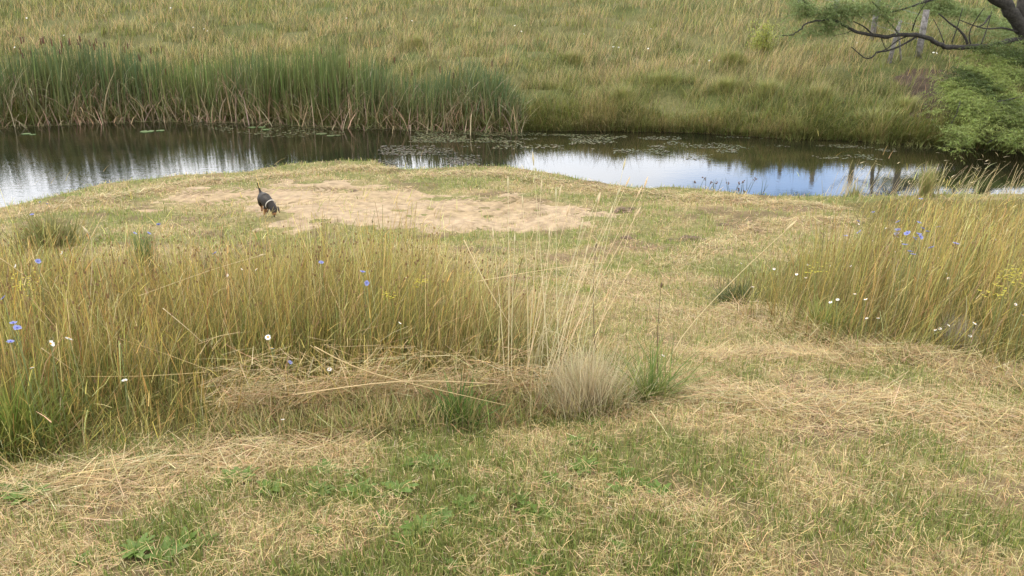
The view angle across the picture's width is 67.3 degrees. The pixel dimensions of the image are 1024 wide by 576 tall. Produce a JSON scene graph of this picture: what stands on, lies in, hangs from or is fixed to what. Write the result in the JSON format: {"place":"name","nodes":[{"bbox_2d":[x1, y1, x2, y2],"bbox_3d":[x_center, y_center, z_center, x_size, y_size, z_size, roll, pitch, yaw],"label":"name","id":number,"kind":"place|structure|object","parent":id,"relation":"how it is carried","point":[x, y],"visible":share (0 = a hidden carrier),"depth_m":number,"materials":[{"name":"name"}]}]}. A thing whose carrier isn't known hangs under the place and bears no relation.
{"place":"outdoors","nodes":[
{"label":"outdoors","id":0,"kind":"place"},
{"bbox_2d":[0,158,693,483],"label":"tall meadow grass","id":1,"kind":"structure","parent":0,"point":[276,296],"depth_m":4.06,"materials":[{"name":"plant"}]},
{"bbox_2d":[82,226,92,319],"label":"dry grass stem","id":2,"kind":"object","parent":1,"relation":"on","point":[86,231],"visible":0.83,"depth_m":4.21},
{"bbox_2d":[80,372,203,376],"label":"dry grass stem","id":3,"kind":"object","parent":1,"relation":"on","point":[138,376],"visible":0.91,"depth_m":3.59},
{"bbox_2d":[138,254,264,295],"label":"dry grass stem","id":4,"kind":"object","parent":1,"relation":"on","point":[204,272],"visible":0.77,"depth_m":4.52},
{"bbox_2d":[477,262,604,281],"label":"dry grass stem","id":5,"kind":"object","parent":1,"relation":"on","point":[535,271],"visible":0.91,"depth_m":4.20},
{"bbox_2d":[0,0,1023,575],"bbox_3d":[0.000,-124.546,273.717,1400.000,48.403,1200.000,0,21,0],"label":"ground","id":6,"kind":"structure","parent":0,"point":[668,100],"depth_m":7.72,"materials":[{"name":"plant"}]},
{"bbox_2d":[0,477,31,496],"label":"broadleaf weed","id":7,"kind":"object","parent":6,"relation":"on","point":[5,485],"visible":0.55,"depth_m":2.77,"materials":[{"name":"beige plant"}]},
{"bbox_2d":[6,339,44,454],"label":"chicory flower","id":8,"kind":"object","parent":6,"relation":"on","point":[10,340],"visible":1,"depth_m":3.00,"materials":[{"name":"green plant"}]},
{"bbox_2d":[3,482,50,505],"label":"broadleaf weed","id":9,"kind":"object","parent":6,"relation":"on","point":[14,496],"visible":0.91,"depth_m":2.71,"materials":[{"name":"green plant"}]},
{"bbox_2d":[13,325,42,446],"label":"chicory flower","id":10,"kind":"object","parent":6,"relation":"on","point":[16,327],"visible":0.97,"depth_m":3.02,"materials":[{"name":"green plant"}]},
{"bbox_2d":[12,268,44,362],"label":"yellow flower plant","id":11,"kind":"object","parent":6,"relation":"on","point":[31,299],"visible":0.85,"depth_m":3.97,"materials":[{"name":"green plant"}]},
{"bbox_2d":[9,321,47,440],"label":"chicory flower","id":12,"kind":"object","parent":6,"relation":"on","point":[13,322],"visible":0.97,"depth_m":3.06,"materials":[{"name":"green plant"}]},
{"bbox_2d":[31,367,59,452],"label":"daisy","id":13,"kind":"object","parent":6,"relation":"on","point":[44,408],"visible":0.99,"depth_m":3.07,"materials":[{"name":"green plant"}]},
{"bbox_2d":[49,340,70,448],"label":"daisy","id":14,"kind":"object","parent":6,"relation":"on","point":[51,343],"visible":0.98,"depth_m":3.10,"materials":[{"name":"green plant"}]},
{"bbox_2d":[0,201,121,256],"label":"green grass clump","id":15,"kind":"object","parent":6,"relation":"on","point":[65,233],"visible":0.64,"depth_m":8.37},
{"bbox_2d":[66,550,90,565],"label":"broadleaf weed","id":16,"kind":"object","parent":6,"relation":"on","point":[84,554],"visible":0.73,"depth_m":2.40,"materials":[{"name":"green plant"}]},
{"bbox_2d":[0,352,157,463],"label":"green grass clump","id":17,"kind":"object","parent":6,"relation":"on","point":[18,425],"visible":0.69,"depth_m":3.20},
{"bbox_2d":[65,337,99,435],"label":"daisy","id":18,"kind":"object","parent":6,"relation":"on","point":[69,338],"visible":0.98,"depth_m":3.18,"materials":[{"name":"green plant"}]},
{"bbox_2d":[116,532,154,558],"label":"broadleaf weed","id":19,"kind":"object","parent":6,"relation":"on","point":[130,553],"visible":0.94,"depth_m":2.47,"materials":[{"name":"green plant"}]},
{"bbox_2d":[122,224,158,277],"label":"green grass clump","id":20,"kind":"object","parent":6,"relation":"on","point":[145,247],"visible":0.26,"depth_m":6.79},
{"bbox_2d":[106,333,188,377],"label":"dead grass tussock","id":21,"kind":"object","parent":6,"relation":"on","point":[145,354],"visible":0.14,"depth_m":4.07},
{"bbox_2d":[142,535,189,564],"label":"broadleaf weed","id":22,"kind":"object","parent":6,"relation":"on","point":[165,545],"visible":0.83,"depth_m":2.46,"materials":[{"name":"green plant"}]},
{"bbox_2d":[169,526,200,548],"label":"broadleaf weed","id":23,"kind":"object","parent":6,"relation":"on","point":[192,534],"visible":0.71,"depth_m":2.54,"materials":[{"name":"green plant"}]},
{"bbox_2d":[218,465,259,484],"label":"broadleaf weed","id":24,"kind":"object","parent":6,"relation":"on","point":[240,471],"visible":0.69,"depth_m":2.95,"materials":[{"name":"green plant"}]},
{"bbox_2d":[257,182,279,216],"bbox_3d":[-3.204,-1.158,10.048,0.163,0.389,0.456,-17,27,-39],"label":"dog","id":25,"kind":"object","parent":6,"relation":"on","point":[266,203],"visible":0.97,"depth_m":10.00},
{"bbox_2d":[251,479,285,495],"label":"broadleaf weed","id":26,"kind":"object","parent":6,"relation":"on","point":[264,484],"visible":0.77,"depth_m":2.86,"materials":[{"name":"green plant"}]},
{"bbox_2d":[0,31,538,134],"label":"cattail leaves","id":27,"kind":"object","parent":6,"relation":"on","point":[259,79],"visible":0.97,"depth_m":19.92,"materials":[{"name":"green plant"}]},
{"bbox_2d":[276,233,352,273],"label":"green grass clump","id":28,"kind":"object","parent":6,"relation":"on","point":[319,250],"visible":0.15,"depth_m":7.15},
{"bbox_2d":[299,480,334,495],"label":"broadleaf weed","id":29,"kind":"object","parent":6,"relation":"on","point":[320,487],"visible":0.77,"depth_m":2.85,"materials":[{"name":"green plant"}]},
{"bbox_2d":[307,458,342,474],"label":"broadleaf weed","id":30,"kind":"object","parent":6,"relation":"on","point":[323,462],"visible":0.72,"depth_m":3.01,"materials":[{"name":"green plant"}]},
{"bbox_2d":[344,465,368,478],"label":"broadleaf weed","id":31,"kind":"object","parent":6,"relation":"on","point":[356,471],"visible":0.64,"depth_m":2.97,"materials":[{"name":"green plant"}]},
{"bbox_2d":[340,478,376,497],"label":"broadleaf weed","id":32,"kind":"object","parent":6,"relation":"on","point":[350,487],"visible":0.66,"depth_m":2.82,"materials":[{"name":"green plant"}]},
{"bbox_2d":[134,179,621,235],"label":"sand","id":33,"kind":"structure","parent":6,"relation":"on","point":[459,219],"depth_m":10.66,"materials":[{"name":"sand"}]},
{"bbox_2d":[372,508,397,527],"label":"broadleaf weed","id":34,"kind":"object","parent":6,"relation":"on","point":[384,513],"visible":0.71,"depth_m":2.62,"materials":[{"name":"green plant"}]},
{"bbox_2d":[374,479,419,497],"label":"broadleaf weed","id":35,"kind":"object","parent":6,"relation":"on","point":[406,488],"visible":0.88,"depth_m":2.81,"materials":[{"name":"green plant"}]},
{"bbox_2d":[392,528,414,545],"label":"broadleaf weed","id":36,"kind":"object","parent":6,"relation":"on","point":[403,532],"visible":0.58,"depth_m":2.50,"materials":[{"name":"green plant"}]},
{"bbox_2d":[392,31,440,50],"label":"grass tussock","id":37,"kind":"object","parent":6,"relation":"on","point":[416,40],"depth_m":25.30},
{"bbox_2d":[399,514,435,536],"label":"broadleaf weed","id":38,"kind":"object","parent":6,"relation":"on","point":[423,522],"visible":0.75,"depth_m":2.56,"materials":[{"name":"green plant"}]},
{"bbox_2d":[402,454,432,471],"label":"broadleaf weed","id":39,"kind":"object","parent":6,"relation":"on","point":[412,460],"visible":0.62,"depth_m":3.03,"materials":[{"name":"green plant"}]},
{"bbox_2d":[423,454,449,470],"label":"broadleaf weed","id":40,"kind":"object","parent":6,"relation":"on","point":[440,461],"visible":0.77,"depth_m":3.01,"materials":[{"name":"green plant"}]},
{"bbox_2d":[425,506,454,525],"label":"broadleaf weed","id":41,"kind":"object","parent":6,"relation":"on","point":[445,514],"visible":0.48,"depth_m":2.64,"materials":[{"name":"green plant"}]},
{"bbox_2d":[443,557,466,571],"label":"broadleaf weed","id":42,"kind":"object","parent":6,"relation":"on","point":[450,562],"visible":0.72,"depth_m":2.37,"materials":[{"name":"green plant"}]},
{"bbox_2d":[405,368,519,436],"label":"green grass clump","id":43,"kind":"object","parent":6,"relation":"on","point":[455,399],"visible":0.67,"depth_m":3.50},
{"bbox_2d":[453,494,480,513],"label":"broadleaf weed","id":44,"kind":"object","parent":6,"relation":"on","point":[472,504],"visible":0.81,"depth_m":2.73,"materials":[{"name":"green plant"}]},
{"bbox_2d":[482,486,504,498],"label":"broadleaf weed","id":45,"kind":"object","parent":6,"relation":"on","point":[492,492],"visible":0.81,"depth_m":2.77,"materials":[{"name":"green plant"}]},
{"bbox_2d":[492,227,504,382],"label":"dry grass stem","id":46,"kind":"object","parent":6,"relation":"on","point":[499,300],"visible":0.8,"depth_m":3.94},
{"bbox_2d":[507,178,508,395],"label":"dry grass stem","id":47,"kind":"object","parent":6,"relation":"on","point":[508,240],"visible":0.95,"depth_m":3.84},
{"bbox_2d":[0,0,1023,151],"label":"meadow grass","id":48,"kind":"structure","parent":6,"relation":"on","point":[598,123],"depth_m":23.21,"materials":[{"name":"plant"}]},
{"bbox_2d":[0,159,1023,575],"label":"cut hay","id":49,"kind":"object","parent":6,"relation":"on","point":[792,355],"visible":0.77,"depth_m":3.48,"materials":[{"name":"beige plant"}]},
{"bbox_2d":[293,381,497,394],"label":"dry grass stem","id":50,"kind":"object","parent":49,"relation":"on","point":[383,382],"visible":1,"depth_m":3.39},
{"bbox_2d":[314,346,506,405],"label":"dry grass stem","id":51,"kind":"object","parent":49,"relation":"on","point":[397,379],"visible":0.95,"depth_m":3.46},
{"bbox_2d":[511,235,515,386],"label":"dry grass stem","id":52,"kind":"object","parent":6,"relation":"on","point":[512,308],"visible":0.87,"depth_m":3.96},
{"bbox_2d":[507,490,531,503],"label":"broadleaf weed","id":53,"kind":"object","parent":6,"relation":"on","point":[520,496],"visible":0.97,"depth_m":2.75,"materials":[{"name":"green plant"}]},
{"bbox_2d":[522,195,527,377],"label":"dry grass stem","id":54,"kind":"object","parent":6,"relation":"on","point":[526,266],"visible":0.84,"depth_m":4.00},
{"bbox_2d":[523,553,542,569],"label":"broadleaf weed","id":55,"kind":"object","parent":6,"relation":"on","point":[529,562],"visible":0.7,"depth_m":2.37,"materials":[{"name":"green plant"}]},
{"bbox_2d":[528,181,541,370],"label":"dry grass stem","id":56,"kind":"object","parent":6,"relation":"on","point":[533,279],"visible":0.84,"depth_m":4.00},
{"bbox_2d":[527,499,555,522],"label":"broadleaf weed","id":57,"kind":"object","parent":6,"relation":"on","point":[534,506],"visible":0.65,"depth_m":2.69,"materials":[{"name":"green plant"}]},
{"bbox_2d":[532,152,550,394],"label":"dry grass stem","id":58,"kind":"object","parent":6,"relation":"on","point":[541,268],"visible":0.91,"depth_m":3.86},
{"bbox_2d":[528,184,561,367],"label":"dry grass stem","id":59,"kind":"object","parent":6,"relation":"on","point":[544,269],"visible":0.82,"depth_m":3.98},
{"bbox_2d":[541,228,549,368],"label":"dry grass stem","id":60,"kind":"object","parent":6,"relation":"on","point":[545,298],"visible":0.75,"depth_m":4.08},
{"bbox_2d":[523,204,569,383],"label":"dry grass stem","id":61,"kind":"object","parent":6,"relation":"on","point":[546,289],"visible":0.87,"depth_m":3.91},
{"bbox_2d":[539,472,559,481],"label":"broadleaf weed","id":62,"kind":"object","parent":6,"relation":"on","point":[554,477],"visible":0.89,"depth_m":2.90,"materials":[{"name":"green plant"}]},
{"bbox_2d":[555,189,560,389],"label":"dry grass stem","id":63,"kind":"object","parent":6,"relation":"on","point":[556,290],"visible":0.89,"depth_m":3.82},
{"bbox_2d":[544,506,575,524],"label":"broadleaf weed","id":64,"kind":"object","parent":6,"relation":"on","point":[558,511],"visible":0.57,"depth_m":2.64,"materials":[{"name":"green plant"}]},
{"bbox_2d":[543,221,582,390],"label":"dry grass stem","id":65,"kind":"object","parent":6,"relation":"on","point":[565,292],"visible":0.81,"depth_m":3.98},
{"bbox_2d":[546,246,587,399],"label":"dry grass stem","id":66,"kind":"object","parent":6,"relation":"on","point":[569,316],"visible":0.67,"depth_m":3.93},
{"bbox_2d":[536,193,599,369],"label":"dry grass stem","id":67,"kind":"object","parent":6,"relation":"on","point":[567,273],"visible":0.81,"depth_m":4.21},
{"bbox_2d":[547,45,592,68],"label":"grass tussock","id":68,"kind":"object","parent":6,"relation":"on","point":[569,57],"depth_m":23.88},
{"bbox_2d":[556,192,600,387],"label":"dry grass stem","id":69,"kind":"object","parent":6,"relation":"on","point":[580,279],"visible":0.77,"depth_m":3.92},
{"bbox_2d":[544,185,621,376],"bbox_3d":[0.374,-0.031,4.143,0.020,0.948,0.684,17,26,38],"label":"dry grass stem","id":70,"kind":"object","parent":6,"relation":"on","point":[583,272],"visible":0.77,"depth_m":4.15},
{"bbox_2d":[569,455,597,475],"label":"broadleaf weed","id":71,"kind":"object","parent":6,"relation":"on","point":[593,464],"visible":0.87,"depth_m":2.98,"materials":[{"name":"green plant"}]},
{"bbox_2d":[542,177,629,397],"bbox_3d":[0.349,0.013,3.787,0.031,1.030,0.696,17,27,39],"label":"dry grass stem","id":72,"kind":"object","parent":6,"relation":"on","point":[581,284],"visible":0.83,"depth_m":3.78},
{"bbox_2d":[569,206,612,385],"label":"dry grass stem","id":73,"kind":"object","parent":6,"relation":"on","point":[592,281],"visible":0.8,"depth_m":3.90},
{"bbox_2d":[546,207,640,392],"bbox_3d":[0.408,0.067,3.936,0.738,0.863,0.022,-19,28,-41],"label":"dry grass stem","id":74,"kind":"object","parent":6,"relation":"on","point":[595,289],"visible":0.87,"depth_m":3.95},
{"bbox_2d":[517,333,670,429],"bbox_3d":[0.336,0.448,3.598,0.844,0.404,0.979,0,21,0],"label":"dead grass tussock","id":75,"kind":"object","parent":6,"relation":"on","point":[585,380],"visible":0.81,"depth_m":3.62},
{"bbox_2d":[593,243,596,343],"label":"dead weed stalk","id":76,"kind":"object","parent":6,"relation":"on","point":[593,294],"visible":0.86,"depth_m":4.23,"materials":[{"name":"brown plant"}]},
{"bbox_2d":[554,187,641,387],"bbox_3d":[0.445,-0.010,4.038,0.032,0.950,0.708,18,27,40],"label":"dry grass stem","id":77,"kind":"object","parent":6,"relation":"on","point":[598,273],"visible":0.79,"depth_m":4.04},
{"bbox_2d":[579,158,625,367],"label":"dry grass stem","id":78,"kind":"object","parent":6,"relation":"on","point":[602,258],"visible":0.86,"depth_m":4.13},
{"bbox_2d":[606,539,629,555],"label":"broadleaf weed","id":79,"kind":"object","parent":6,"relation":"on","point":[615,542],"visible":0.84,"depth_m":2.45,"materials":[{"name":"green plant"}]},
{"bbox_2d":[591,177,647,355],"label":"dry grass stem","id":80,"kind":"object","parent":6,"relation":"on","point":[620,259],"visible":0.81,"depth_m":3.92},
{"bbox_2d":[603,481,636,498],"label":"broadleaf weed","id":81,"kind":"object","parent":6,"relation":"on","point":[615,486],"visible":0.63,"depth_m":2.80,"materials":[{"name":"green plant"}]},
{"bbox_2d":[614,463,634,478],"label":"broadleaf weed","id":82,"kind":"object","parent":6,"relation":"on","point":[625,468],"visible":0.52,"depth_m":2.96,"materials":[{"name":"green plant"}]},
{"bbox_2d":[612,207,641,212],"bbox_3d":[1.581,-1.057,10.580,0.421,0.102,0.234,0,21,0],"label":"soil mound","id":83,"kind":"object","parent":6,"relation":"on","point":[624,209],"visible":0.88,"depth_m":10.55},
{"bbox_2d":[598,84,655,108],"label":"grass tussock","id":84,"kind":"object","parent":6,"relation":"on","point":[619,96],"depth_m":19.61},
{"bbox_2d":[636,477,654,489],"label":"broadleaf weed","id":85,"kind":"object","parent":6,"relation":"on","point":[648,480],"visible":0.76,"depth_m":2.88,"materials":[{"name":"green plant"}]},
{"bbox_2d":[657,282,662,374],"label":"dead weed stalk","id":86,"kind":"object","parent":6,"relation":"on","point":[661,284],"visible":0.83,"depth_m":3.87,"materials":[{"name":"brown plant"}]},
{"bbox_2d":[645,479,675,497],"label":"broadleaf weed","id":87,"kind":"object","parent":6,"relation":"on","point":[664,486],"visible":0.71,"depth_m":2.83,"materials":[{"name":"green plant"}]},
{"bbox_2d":[630,68,690,97],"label":"grass tussock","id":88,"kind":"object","parent":6,"relation":"on","point":[664,80],"depth_m":20.78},
{"bbox_2d":[576,324,748,419],"bbox_3d":[0.667,0.475,3.678,0.817,0.590,0.932,0,21,0],"label":"green grass clump","id":89,"kind":"object","parent":6,"relation":"on","point":[652,374],"visible":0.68,"depth_m":3.71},
{"bbox_2d":[678,235,706,241],"bbox_3d":[2.119,-0.581,9.083,0.349,0.107,0.314,0,21,0],"label":"soil mound","id":90,"kind":"object","parent":6,"relation":"on","point":[689,237],"visible":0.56,"depth_m":9.01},
{"bbox_2d":[699,74,749,105],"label":"grass tussock","id":91,"kind":"object","parent":6,"relation":"on","point":[729,83],"depth_m":19.80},
{"bbox_2d":[666,220,796,365],"bbox_3d":[1.109,0.093,4.037,0.852,0.840,0.043,-9,22,-24],"label":"dry grass stem","id":92,"kind":"object","parent":6,"relation":"on","point":[790,225],"visible":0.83,"depth_m":4.01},
{"bbox_2d":[703,47,759,75],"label":"grass tussock","id":93,"kind":"object","parent":6,"relation":"on","point":[733,55],"depth_m":22.27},
{"bbox_2d":[699,276,776,306],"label":"green grass clump","id":94,"kind":"object","parent":6,"relation":"on","point":[740,290],"visible":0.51,"depth_m":5.84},
{"bbox_2d":[731,77,791,109],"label":"grass tussock","id":95,"kind":"object","parent":6,"relation":"on","point":[763,88],"depth_m":18.98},
{"bbox_2d":[745,18,782,55],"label":"yellow green weed","id":96,"kind":"object","parent":6,"relation":"on","point":[762,38],"visible":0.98,"depth_m":24.23,"materials":[{"name":"green plant"}]},
{"bbox_2d":[762,104,828,140],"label":"grass tussock","id":97,"kind":"object","parent":6,"relation":"on","point":[795,135],"depth_m":17.79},
{"bbox_2d":[755,288,873,341],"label":"green grass clump","id":98,"kind":"object","parent":6,"relation":"on","point":[822,319],"visible":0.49,"depth_m":4.75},
{"bbox_2d":[784,74,854,110],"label":"grass tussock","id":99,"kind":"object","parent":6,"relation":"on","point":[821,91],"depth_m":18.67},
{"bbox_2d":[843,179,869,196],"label":"shore weed","id":100,"kind":"object","parent":6,"relation":"on","point":[855,192],"visible":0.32,"depth_m":12.50,"materials":[{"name":"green plant"}]},
{"bbox_2d":[798,0,929,57],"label":"fence","id":101,"kind":"object","parent":6,"relation":"on","point":[923,28],"visible":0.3,"depth_m":21.90,"materials":[{"name":"wood"}]},
{"bbox_2d":[836,102,920,144],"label":"grass tussock","id":102,"kind":"object","parent":6,"relation":"on","point":[884,126],"depth_m":17.44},
{"bbox_2d":[756,0,1023,162],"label":"willow tree","id":103,"kind":"object","parent":6,"relation":"on","point":[972,101],"visible":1,"depth_m":19.57,"materials":[{"name":"green plant"}]},
{"bbox_2d":[887,20,901,63],"bbox_3d":[10.874,-6.813,21.672,0.518,1.411,0.132,-3,21,-9],"label":"strainer post","id":104,"kind":"object","parent":6,"relation":"on","point":[890,57],"visible":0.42,"depth_m":21.64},
{"bbox_2d":[876,92,932,114],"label":"grass tussock","id":105,"kind":"object","parent":6,"relation":"on","point":[905,100],"depth_m":18.15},
{"bbox_2d":[912,160,948,196],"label":"shore weed","id":106,"kind":"object","parent":6,"relation":"on","point":[926,186],"visible":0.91,"depth_m":11.49,"materials":[{"name":"green plant"}]},
{"bbox_2d":[918,314,997,353],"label":"dead grass tussock","id":107,"kind":"object","parent":6,"relation":"on","point":[956,331],"visible":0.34,"depth_m":4.57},
{"bbox_2d":[977,282,1013,363],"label":"yellow flower plant","id":108,"kind":"object","parent":6,"relation":"on","point":[993,316],"visible":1,"depth_m":3.96,"materials":[{"name":"green plant"}]},
{"bbox_2d":[995,260,1023,358],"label":"yellow flower plant","id":109,"kind":"object","parent":6,"relation":"on","point":[1010,298],"visible":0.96,"depth_m":4.15,"materials":[{"name":"green plant"}]},
{"bbox_2d":[0,120,1023,207],"bbox_3d":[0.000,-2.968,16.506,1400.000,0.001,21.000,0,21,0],"label":"water","id":110,"kind":"structure","parent":0,"point":[82,154],"depth_m":15.79,"materials":[{"name":"liquid"}]},
{"bbox_2d":[190,121,894,164],"bbox_3d":[-0.387,-3.087,16.802,17.128,0.004,4.677,4,21,9],"label":"pondweed","id":111,"kind":"object","parent":110,"relation":"on","point":[493,134],"visible":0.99,"depth_m":17.41,"materials":[{"name":"green plant"}]},
{"bbox_2d":[726,177,756,194],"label":"rush clump","id":112,"kind":"object","parent":110,"relation":"in","point":[743,187],"visible":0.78,"depth_m":12.25,"materials":[{"name":"green plant"}]},
{"bbox_2d":[694,130,1023,385],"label":"tall bank grass","id":113,"kind":"structure","parent":0,"point":[966,273],"depth_m":5.18,"materials":[{"name":"plant"}]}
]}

